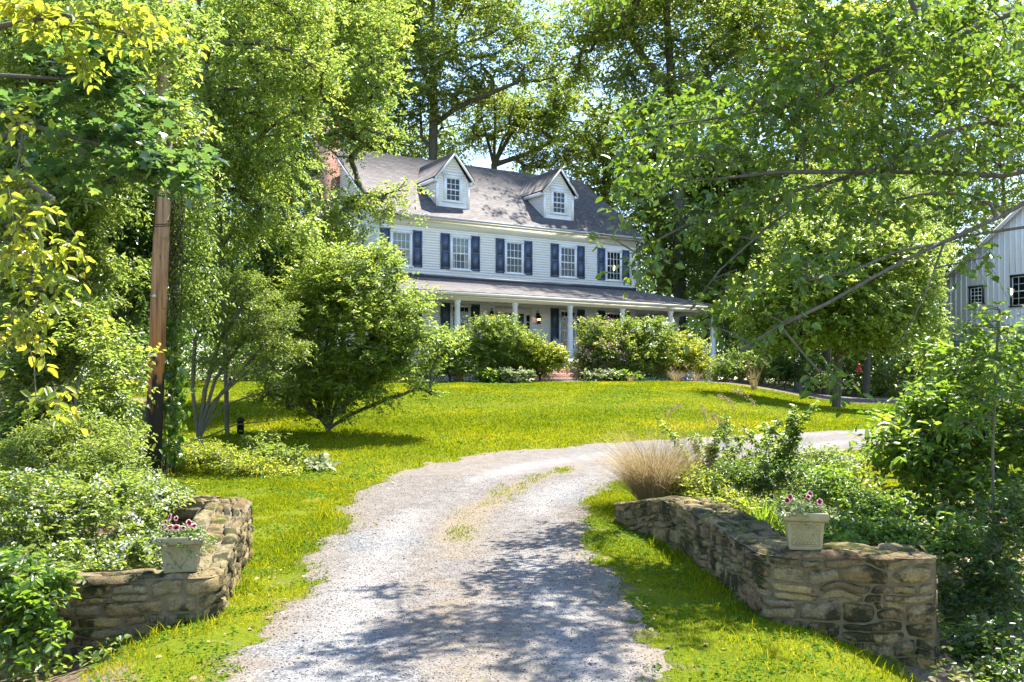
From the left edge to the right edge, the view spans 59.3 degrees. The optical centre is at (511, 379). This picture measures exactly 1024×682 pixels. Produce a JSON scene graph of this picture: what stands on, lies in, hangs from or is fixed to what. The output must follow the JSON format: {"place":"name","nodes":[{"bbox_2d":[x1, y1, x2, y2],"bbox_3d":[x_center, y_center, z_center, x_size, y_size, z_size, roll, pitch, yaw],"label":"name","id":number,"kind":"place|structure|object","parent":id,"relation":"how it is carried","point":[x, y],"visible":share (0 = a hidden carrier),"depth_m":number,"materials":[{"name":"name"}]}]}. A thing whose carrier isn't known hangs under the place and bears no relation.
{"place":"outdoors","nodes":[
{"label":"outdoors","id":0,"kind":"place"},
{"bbox_2d":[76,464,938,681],"bbox_3d":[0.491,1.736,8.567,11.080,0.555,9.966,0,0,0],"label":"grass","id":1,"kind":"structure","parent":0,"point":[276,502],"depth_m":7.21,"materials":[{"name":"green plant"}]},
{"bbox_2d":[0,380,1023,681],"bbox_3d":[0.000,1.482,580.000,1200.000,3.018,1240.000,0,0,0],"label":"ground","id":2,"kind":"structure","parent":0,"point":[244,636],"depth_m":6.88,"materials":[{"name":"green plant"}]},
{"bbox_2d":[0,544,85,681],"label":"dogwood shrub","id":3,"kind":"object","parent":2,"relation":"on","point":[27,610],"visible":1,"depth_m":5.73,"materials":[{"name":"green plant"}]},
{"bbox_2d":[19,100,120,385],"bbox_3d":[-8.328,-2.160,17.010,1.848,7.541,2.180,0,0,18],"label":"sapling","id":4,"kind":"object","parent":2,"relation":"on","point":[106,298],"visible":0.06,"depth_m":17.15,"materials":[{"name":"green plant"}]},
{"bbox_2d":[0,253,166,474],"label":"honeysuckle shrub","id":5,"kind":"object","parent":2,"relation":"on","point":[75,332],"visible":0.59,"depth_m":10.62,"materials":[{"name":"green plant"}]},
{"bbox_2d":[0,400,168,533],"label":"willowy shrub","id":6,"kind":"object","parent":2,"relation":"on","point":[114,455],"visible":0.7,"depth_m":9.25,"materials":[{"name":"green plant"}]},
{"bbox_2d":[0,461,195,582],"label":"multiflora rose","id":7,"kind":"object","parent":2,"relation":"on","point":[69,500],"visible":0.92,"depth_m":7.49,"materials":[{"name":"green plant"}]},
{"bbox_2d":[0,0,209,452],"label":"overhanging tree","id":8,"kind":"object","parent":2,"relation":"on","point":[13,184],"visible":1,"depth_m":7.36,"materials":[{"name":"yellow plant"}]},
{"bbox_2d":[0,21,230,209],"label":"sugar maple","id":9,"kind":"object","parent":2,"relation":"on","point":[149,165],"visible":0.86,"depth_m":9.95,"materials":[{"name":"green plant"}]},
{"bbox_2d":[57,434,174,483],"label":"bed perennial","id":10,"kind":"object","parent":2,"relation":"on","point":[158,473],"visible":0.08,"depth_m":13.60,"materials":[{"name":"green plant"}]},
{"bbox_2d":[86,88,148,423],"bbox_3d":[-8.841,-2.554,19.029,2.178,7.948,2.267,0,0,0],"label":"sapling","id":11,"kind":"object","parent":2,"relation":"on","point":[117,295],"visible":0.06,"depth_m":19.08,"materials":[{"name":"green plant"}]},
{"bbox_2d":[0,0,237,469],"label":"young beech tree","id":12,"kind":"object","parent":2,"relation":"on","point":[14,61],"visible":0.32,"depth_m":13.65,"materials":[{"name":"green plant"}]},
{"bbox_2d":[22,495,254,666],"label":"stone wall","id":13,"kind":"structure","parent":2,"relation":"on","point":[117,603],"depth_m":6.21,"materials":[{"name":"beige stone"}]},
{"bbox_2d":[156,529,205,572],"bbox_3d":[-2.340,1.218,6.380,0.306,0.255,0.306,0,0,-15],"label":"planter","id":14,"kind":"object","parent":13,"relation":"on","point":[176,559],"visible":0.85,"depth_m":6.26,"materials":[{"name":"stone"}]},
{"bbox_2d":[142,513,217,564],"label":"petunia plant","id":15,"kind":"object","parent":14,"relation":"in","point":[172,530],"visible":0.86,"depth_m":6.31,"materials":[{"name":"green plant"}]},
{"bbox_2d":[0,0,276,376],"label":"broadleaf tree","id":16,"kind":"object","parent":2,"relation":"on","point":[221,197],"visible":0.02,"depth_m":50.02,"materials":[{"name":"green plant"}]},
{"bbox_2d":[110,478,199,509],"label":"bed perennial","id":17,"kind":"object","parent":2,"relation":"on","point":[182,486],"visible":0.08,"depth_m":10.34,"materials":[{"name":"green plant"}]},
{"bbox_2d":[144,0,173,475],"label":"utility pole","id":18,"kind":"object","parent":2,"relation":"on","point":[158,299],"visible":0.64,"depth_m":13.90,"materials":[{"name":"brown wood"}]},
{"bbox_2d":[143,147,235,471],"bbox_3d":[-5.100,-1.102,14.215,1.381,5.169,0.820,0,0,0],"label":"climbing vine","id":19,"kind":"object","parent":18,"relation":"attached to","point":[175,344],"visible":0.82,"depth_m":14.14,"materials":[{"name":"green plant"}]},
{"bbox_2d":[0,0,321,388],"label":"beech tree","id":20,"kind":"object","parent":2,"relation":"on","point":[135,239],"visible":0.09,"depth_m":20.92,"materials":[{"name":"green plant"}]},
{"bbox_2d":[161,434,311,477],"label":"bed perennial","id":21,"kind":"object","parent":2,"relation":"on","point":[197,452],"visible":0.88,"depth_m":14.16,"materials":[{"name":"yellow plant"}]},
{"bbox_2d":[236,417,244,434],"bbox_3d":[-5.611,0.980,18.600,0.170,0.420,0.166,0,0,0],"label":"path light","id":22,"kind":"object","parent":2,"relation":"on","point":[239,420],"visible":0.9,"depth_m":18.54,"materials":[{"name":"black metal"}]},
{"bbox_2d":[108,0,373,254],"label":"broadleaf tree","id":23,"kind":"object","parent":2,"relation":"on","point":[243,79],"visible":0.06,"depth_m":55.04,"materials":[{"name":"green plant"}]},
{"bbox_2d":[167,264,318,443],"bbox_3d":[-5.028,-0.325,16.446,3.067,3.567,1.650,0,0,0],"label":"spirea shrub","id":24,"kind":"object","parent":2,"relation":"on","point":[275,347],"visible":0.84,"depth_m":16.34,"materials":[{"name":"green plant"}]},
{"bbox_2d":[154,0,362,434],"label":"birch tree","id":25,"kind":"object","parent":2,"relation":"on","point":[244,157],"visible":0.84,"depth_m":18.18,"materials":[{"name":"green plant"}]},
{"bbox_2d":[235,427,314,467],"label":"laurel shrub","id":26,"kind":"object","parent":2,"relation":"on","point":[261,440],"visible":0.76,"depth_m":15.20,"materials":[{"name":"green plant"}]},
{"bbox_2d":[206,0,433,400],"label":"maple tree","id":27,"kind":"object","parent":2,"relation":"on","point":[370,44],"visible":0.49,"depth_m":24.07,"materials":[{"name":"green plant"}]},
{"bbox_2d":[303,452,341,471],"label":"hosta","id":28,"kind":"object","parent":2,"relation":"on","point":[319,463],"visible":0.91,"depth_m":14.50,"materials":[{"name":"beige plant"}]},
{"bbox_2d":[236,232,469,431],"bbox_3d":[-3.297,-0.938,18.881,4.911,4.314,3.095,0,0,0],"label":"lilac shrub","id":29,"kind":"object","parent":2,"relation":"on","point":[354,299],"visible":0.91,"depth_m":18.35,"materials":[{"name":"green plant"}]},
{"bbox_2d":[289,344,434,382],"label":"hydrangea shrub","id":30,"kind":"object","parent":2,"relation":"on","point":[420,374],"visible":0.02,"depth_m":33.53,"materials":[{"name":"green plant"}]},
{"bbox_2d":[308,3,481,164],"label":"broadleaf tree","id":31,"kind":"object","parent":2,"relation":"on","point":[413,152],"visible":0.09,"depth_m":59.43,"materials":[{"name":"green plant"}]},
{"bbox_2d":[411,321,486,381],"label":"rhododendron","id":32,"kind":"object","parent":2,"relation":"on","point":[458,366],"visible":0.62,"depth_m":33.77,"materials":[{"name":"green plant"}]},
{"bbox_2d":[339,0,585,159],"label":"oak tree","id":33,"kind":"object","parent":2,"relation":"on","point":[428,46],"visible":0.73,"depth_m":54.78,"materials":[{"name":"green plant"}]},
{"bbox_2d":[0,249,958,396],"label":"shaded understory","id":34,"kind":"object","parent":2,"relation":"on","point":[189,346],"visible":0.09,"depth_m":37.08,"materials":[{"name":"green plant"}]},
{"bbox_2d":[254,115,716,381],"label":"farmhouse","id":35,"kind":"object","parent":2,"relation":"on","point":[489,241],"visible":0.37,"depth_m":41.52,"materials":[{"name":"white paint"}]},
{"bbox_2d":[390,229,413,267],"bbox_3d":[-4.729,-5.625,38.513,1.120,1.570,0.105,0,0,-31],"label":"window","id":36,"kind":"structure","parent":35,"relation":"in","point":[403,238],"depth_m":38.59,"materials":[{"name":"white paint"}]},
{"bbox_2d":[449,235,471,271],"bbox_3d":[-2.280,-5.625,39.997,1.120,1.570,0.105,0,0,-31],"label":"window","id":37,"kind":"structure","parent":35,"relation":"in","point":[460,246],"depth_m":40.00,"materials":[{"name":"white paint"}]},
{"bbox_2d":[450,304,470,334],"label":"window","id":38,"kind":"structure","parent":35,"relation":"in","point":[465,309],"depth_m":40.08,"materials":[{"name":"grey glass"}]},
{"bbox_2d":[504,240,524,274],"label":"window","id":39,"kind":"structure","parent":35,"relation":"in","point":[514,250],"depth_m":41.45,"materials":[{"name":"white paint"}]},
{"bbox_2d":[558,245,577,278],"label":"window","id":40,"kind":"structure","parent":35,"relation":"in","point":[567,254],"depth_m":43.02,"materials":[{"name":"white paint"}]},
{"bbox_2d":[559,309,576,350],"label":"window","id":41,"kind":"structure","parent":35,"relation":"in","point":[563,313],"depth_m":42.89,"materials":[{"name":"grey glass"}]},
{"bbox_2d":[605,311,619,326],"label":"window","id":42,"kind":"structure","parent":35,"relation":"in","point":[612,315],"depth_m":44.38,"materials":[{"name":"grey glass"}]},
{"bbox_2d":[604,249,622,281],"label":"window","id":43,"kind":"structure","parent":35,"relation":"in","point":[612,257],"depth_m":44.41,"materials":[{"name":"white paint"}]},
{"bbox_2d":[470,367,507,382],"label":"hosta","id":44,"kind":"object","parent":2,"relation":"on","point":[491,376],"visible":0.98,"depth_m":33.33,"materials":[{"name":"green plant"}]},
{"bbox_2d":[452,311,548,380],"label":"rhododendron","id":45,"kind":"object","parent":2,"relation":"on","point":[488,350],"visible":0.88,"depth_m":34.32,"materials":[{"name":"green plant"}]},
{"bbox_2d":[99,504,918,681],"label":"long grass","id":46,"kind":"structure","parent":2,"relation":"on","point":[700,577],"depth_m":7.00,"materials":[{"name":"green plant"}]},
{"bbox_2d":[0,400,1023,681],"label":"bank ground cover","id":47,"kind":"object","parent":2,"relation":"on","point":[106,644],"visible":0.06,"depth_m":6.05,"materials":[{"name":"green plant"}]},
{"bbox_2d":[0,446,1023,681],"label":"leaf litter","id":48,"kind":"object","parent":2,"relation":"on","point":[248,679],"visible":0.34,"depth_m":6.67,"materials":[{"name":"plant"}]},
{"bbox_2d":[492,366,536,382],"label":"hosta","id":49,"kind":"object","parent":2,"relation":"on","point":[513,376],"visible":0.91,"depth_m":33.45,"materials":[{"name":"green plant"}]},
{"bbox_2d":[448,45,609,174],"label":"walnut tree","id":50,"kind":"object","parent":2,"relation":"on","point":[517,127],"visible":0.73,"depth_m":60.10,"materials":[{"name":"green plant"}]},
{"bbox_2d":[489,330,577,380],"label":"rhododendron","id":51,"kind":"object","parent":2,"relation":"on","point":[549,359],"visible":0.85,"depth_m":34.53,"materials":[{"name":"green plant"}]},
{"bbox_2d":[79,122,1023,391],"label":"distant woodland","id":52,"kind":"object","parent":2,"relation":"on","point":[957,224],"visible":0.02,"depth_m":63.70,"materials":[{"name":"green plant"}]},
{"bbox_2d":[89,380,1022,498],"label":"lawn clover","id":53,"kind":"object","parent":2,"relation":"on","point":[559,422],"visible":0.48,"depth_m":22.77,"materials":[{"name":"green plant"}]},
{"bbox_2d":[90,380,1023,438],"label":"lawn grass","id":54,"kind":"structure","parent":2,"relation":"on","point":[658,386],"depth_m":27.33,"materials":[{"name":"green plant"}]},
{"bbox_2d":[580,368,622,380],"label":"hosta","id":55,"kind":"object","parent":2,"relation":"on","point":[599,375],"visible":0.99,"depth_m":34.63,"materials":[{"name":"green plant"}]},
{"bbox_2d":[569,312,636,380],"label":"rhododendron","id":56,"kind":"object","parent":2,"relation":"on","point":[602,348],"visible":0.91,"depth_m":35.84,"materials":[{"name":"green plant"}]},
{"bbox_2d":[539,77,688,229],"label":"broadleaf tree","id":57,"kind":"object","parent":2,"relation":"on","point":[602,184],"visible":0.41,"depth_m":56.42,"materials":[{"name":"green plant"}]},
{"bbox_2d":[604,368,645,380],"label":"hosta","id":58,"kind":"object","parent":2,"relation":"on","point":[624,378],"visible":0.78,"depth_m":34.97,"materials":[{"name":"green plant"}]},
{"bbox_2d":[604,311,686,379],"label":"rhododendron","id":59,"kind":"object","parent":2,"relation":"on","point":[647,359],"visible":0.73,"depth_m":36.87,"materials":[{"name":"green plant"}]},
{"bbox_2d":[560,423,733,499],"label":"fountain grass","id":60,"kind":"object","parent":2,"relation":"on","point":[650,479],"depth_m":10.90,"materials":[{"name":"plant"}]},
{"bbox_2d":[514,0,798,379],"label":"oak tree","id":61,"kind":"object","parent":2,"relation":"on","point":[603,35],"visible":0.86,"depth_m":51.57,"materials":[{"name":"green plant"}]},
{"bbox_2d":[635,328,719,380],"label":"rhododendron","id":62,"kind":"object","parent":2,"relation":"on","point":[695,356],"visible":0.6,"depth_m":38.10,"materials":[{"name":"green plant"}]},
{"bbox_2d":[606,93,758,340],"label":"broadleaf tree","id":63,"kind":"object","parent":2,"relation":"on","point":[661,283],"visible":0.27,"depth_m":53.09,"materials":[{"name":"green plant"}]},
{"bbox_2d":[630,459,768,516],"bbox_3d":[2.173,1.346,10.441,1.404,0.758,2.546,0,0,0],"label":"ground vine","id":64,"kind":"object","parent":2,"relation":"on","point":[726,496],"visible":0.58,"depth_m":10.32,"materials":[{"name":"green plant"}]},
{"bbox_2d":[634,389,765,498],"bbox_3d":[2.472,0.859,12.063,1.674,1.494,2.040,0,0,-11],"label":"shrub","id":65,"kind":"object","parent":2,"relation":"on","point":[704,409],"depth_m":11.74,"materials":[{"name":"plant"}]},
{"bbox_2d":[655,415,776,496],"bbox_3d":[2.601,1.050,11.449,1.501,1.232,1.015,0,0,13],"label":"pokeweed","id":66,"kind":"object","parent":2,"relation":"on","point":[731,450],"visible":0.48,"depth_m":11.37,"materials":[{"name":"green plant"}]},
{"bbox_2d":[670,190,781,378],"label":"broadleaf tree","id":67,"kind":"object","parent":2,"relation":"on","point":[708,275],"visible":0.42,"depth_m":49.17,"materials":[{"name":"green plant"}]},
{"bbox_2d":[666,73,790,378],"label":"broadleaf tree","id":68,"kind":"object","parent":2,"relation":"on","point":[731,181],"visible":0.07,"depth_m":55.43,"materials":[{"name":"green plant"}]},
{"bbox_2d":[708,344,786,384],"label":"azalea","id":69,"kind":"object","parent":2,"relation":"on","point":[740,361],"visible":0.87,"depth_m":39.60,"materials":[{"name":"green plant"}]},
{"bbox_2d":[739,361,768,389],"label":"ornamental grass","id":70,"kind":"object","parent":2,"relation":"on","point":[753,383],"depth_m":32.89,"materials":[{"name":"plant"}]},
{"bbox_2d":[718,483,800,526],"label":"iris clump","id":71,"kind":"object","parent":2,"relation":"on","point":[762,515],"visible":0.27,"depth_m":9.40,"materials":[{"name":"green plant"}]},
{"bbox_2d":[701,132,826,383],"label":"broadleaf tree","id":72,"kind":"object","parent":2,"relation":"on","point":[752,248],"visible":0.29,"depth_m":48.29,"materials":[{"name":"green plant"}]},
{"bbox_2d":[706,397,836,505],"bbox_3d":[3.256,0.904,11.141,1.702,1.424,1.682,0,0,0],"label":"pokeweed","id":73,"kind":"object","parent":2,"relation":"on","point":[762,450],"visible":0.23,"depth_m":11.25,"materials":[{"name":"plant"}]},
{"bbox_2d":[730,399,820,515],"bbox_3d":[3.094,0.944,10.874,0.679,1.435,1.283,0,0,-22],"label":"pokeweed","id":74,"kind":"object","parent":2,"relation":"on","point":[791,446],"visible":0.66,"depth_m":10.55,"materials":[{"name":"green plant"}]},
{"bbox_2d":[614,496,940,671],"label":"stone wall","id":75,"kind":"structure","parent":2,"relation":"on","point":[882,598],"depth_m":6.13,"materials":[{"name":"beige stone"}]},
{"bbox_2d":[781,507,828,549],"bbox_3d":[2.045,1.043,6.300,0.300,0.264,0.300,0,0,13],"label":"planter","id":76,"kind":"object","parent":75,"relation":"on","point":[799,536],"visible":0.93,"depth_m":6.18,"materials":[{"name":"beige stone"}]},
{"bbox_2d":[770,490,839,543],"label":"petunia plant","id":77,"kind":"object","parent":76,"relation":"in","point":[797,506],"visible":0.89,"depth_m":6.25,"materials":[{"name":"green plant"}]},
{"bbox_2d":[734,347,832,389],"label":"understory shrub","id":78,"kind":"object","parent":2,"relation":"on","point":[797,372],"visible":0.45,"depth_m":41.92,"materials":[{"name":"green plant"}]},
{"bbox_2d":[687,452,882,519],"bbox_3d":[3.126,1.271,10.046,1.785,0.918,2.582,0,0,-17],"label":"wild aster","id":79,"kind":"object","parent":2,"relation":"on","point":[754,476],"visible":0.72,"depth_m":10.25,"materials":[{"name":"green plant"}]},
{"bbox_2d":[758,494,838,535],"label":"iris clump","id":80,"kind":"object","parent":2,"relation":"on","point":[778,523],"visible":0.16,"depth_m":9.13,"materials":[{"name":"green plant"}]},
{"bbox_2d":[679,0,922,357],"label":"broadleaf tree","id":81,"kind":"object","parent":2,"relation":"on","point":[787,45],"visible":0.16,"depth_m":52.83,"materials":[{"name":"green plant"}]},
{"bbox_2d":[588,0,1023,418],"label":"magnolia tree","id":82,"kind":"object","parent":2,"relation":"on","point":[902,56],"visible":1,"depth_m":8.59,"materials":[{"name":"green plant"}]},
{"bbox_2d":[746,159,873,394],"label":"broadleaf tree","id":83,"kind":"object","parent":2,"relation":"on","point":[826,354],"visible":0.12,"depth_m":43.33,"materials":[{"name":"green plant"}]},
{"bbox_2d":[770,442,871,469],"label":"multiflora rose","id":84,"kind":"object","parent":2,"relation":"on","point":[815,453],"visible":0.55,"depth_m":10.88,"materials":[{"name":"green plant"}]},
{"bbox_2d":[798,459,859,513],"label":"pokeweed","id":85,"kind":"object","parent":2,"relation":"on","point":[812,460],"visible":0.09,"depth_m":10.52,"materials":[{"name":"green plant"}]},
{"bbox_2d":[702,206,961,407],"bbox_3d":[10.236,-2.250,28.785,8.156,6.797,5.117,0,0,0],"label":"maple tree","id":86,"kind":"object","parent":2,"relation":"on","point":[860,316],"visible":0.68,"depth_m":27.96,"materials":[{"name":"green plant"}]},
{"bbox_2d":[820,175,940,397],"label":"broadleaf tree","id":87,"kind":"object","parent":2,"relation":"on","point":[867,362],"visible":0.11,"depth_m":40.11,"materials":[{"name":"green plant"}]},
{"bbox_2d":[780,457,1023,575],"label":"viburnum shrub","id":88,"kind":"object","parent":2,"relation":"on","point":[870,522],"visible":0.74,"depth_m":7.70,"materials":[{"name":"green plant"}]},
{"bbox_2d":[791,0,1023,217],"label":"broadleaf tree","id":89,"kind":"object","parent":2,"relation":"on","point":[954,101],"visible":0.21,"depth_m":58.51,"materials":[{"name":"green plant"}]},
{"bbox_2d":[812,349,1012,397],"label":"leaf litter undergrowth","id":90,"kind":"object","parent":2,"relation":"on","point":[894,391],"visible":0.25,"depth_m":45.89,"materials":[{"name":"green plant"}]},
{"bbox_2d":[863,158,971,395],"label":"broadleaf tree","id":91,"kind":"object","parent":2,"relation":"on","point":[942,204],"visible":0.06,"depth_m":47.18,"materials":[{"name":"green plant"}]},
{"bbox_2d":[812,322,1023,562],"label":"spicebush","id":92,"kind":"object","parent":2,"relation":"on","point":[907,435],"visible":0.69,"depth_m":9.00,"materials":[{"name":"green plant"}]},
{"bbox_2d":[873,339,976,388],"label":"understory shrub","id":93,"kind":"object","parent":2,"relation":"on","point":[895,369],"visible":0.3,"depth_m":36.11,"materials":[{"name":"green plant"}]},
{"bbox_2d":[895,217,964,374],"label":"broadleaf tree","id":94,"kind":"object","parent":2,"relation":"on","point":[933,231],"visible":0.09,"depth_m":41.81,"materials":[{"name":"green plant"}]},
{"bbox_2d":[899,0,1023,274],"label":"broadleaf tree","id":95,"kind":"object","parent":2,"relation":"on","point":[1001,188],"visible":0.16,"depth_m":66.13,"materials":[{"name":"plant"}]},
{"bbox_2d":[922,301,1023,607],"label":"hickory sapling","id":96,"kind":"object","parent":2,"relation":"on","point":[982,385],"visible":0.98,"depth_m":7.19,"materials":[{"name":"green plant"}]},
{"bbox_2d":[936,478,1023,681],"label":"gully brambles","id":97,"kind":"object","parent":2,"relation":"on","point":[994,646],"visible":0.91,"depth_m":6.72,"materials":[{"name":"green plant"}]},
{"bbox_2d":[2,0,1023,379],"label":"sky","id":98,"kind":"structure","parent":0,"point":[482,162],"materials":[{"name":"white"}]},
{"bbox_2d":[216,427,1022,681],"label":"driveway","id":99,"kind":"structure","parent":0,"point":[523,463],"depth_m":7.02,"materials":[{"name":"grey gravel"}]},
{"bbox_2d":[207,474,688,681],"bbox_3d":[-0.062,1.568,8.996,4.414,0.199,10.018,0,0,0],"label":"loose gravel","id":100,"kind":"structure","parent":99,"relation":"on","point":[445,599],"depth_m":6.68,"materials":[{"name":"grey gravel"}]},
{"bbox_2d":[418,465,575,681],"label":"crown grass","id":101,"kind":"structure","parent":99,"relation":"on","point":[562,469],"depth_m":12.23,"materials":[{"name":"green plant"}]},
{"bbox_2d":[667,363,686,380],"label":"ornamental grass","id":102,"kind":"object","parent":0,"point":[675,378],"depth_m":35.41,"materials":[{"name":"plant"}]},
{"bbox_2d":[750,382,1009,402],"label":"path","id":103,"kind":"structure","parent":0,"point":[864,399],"depth_m":39.89,"materials":[{"name":"grey gravel"}]},
{"bbox_2d":[944,200,1023,389],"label":"barn","id":104,"kind":"structure","parent":0,"point":[1008,270],"depth_m":47.45,"materials":[{"name":"white paint"}]},
{"bbox_2d":[967,285,984,304],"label":"window","id":105,"kind":"structure","parent":104,"relation":"in","point":[976,293],"depth_m":48.32,"materials":[{"name":"white paint"}]},
{"bbox_2d":[1008,274,1023,307],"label":"window","id":106,"kind":"structure","parent":104,"relation":"in","point":[1016,281],"depth_m":46.48,"materials":[{"name":"glass"}]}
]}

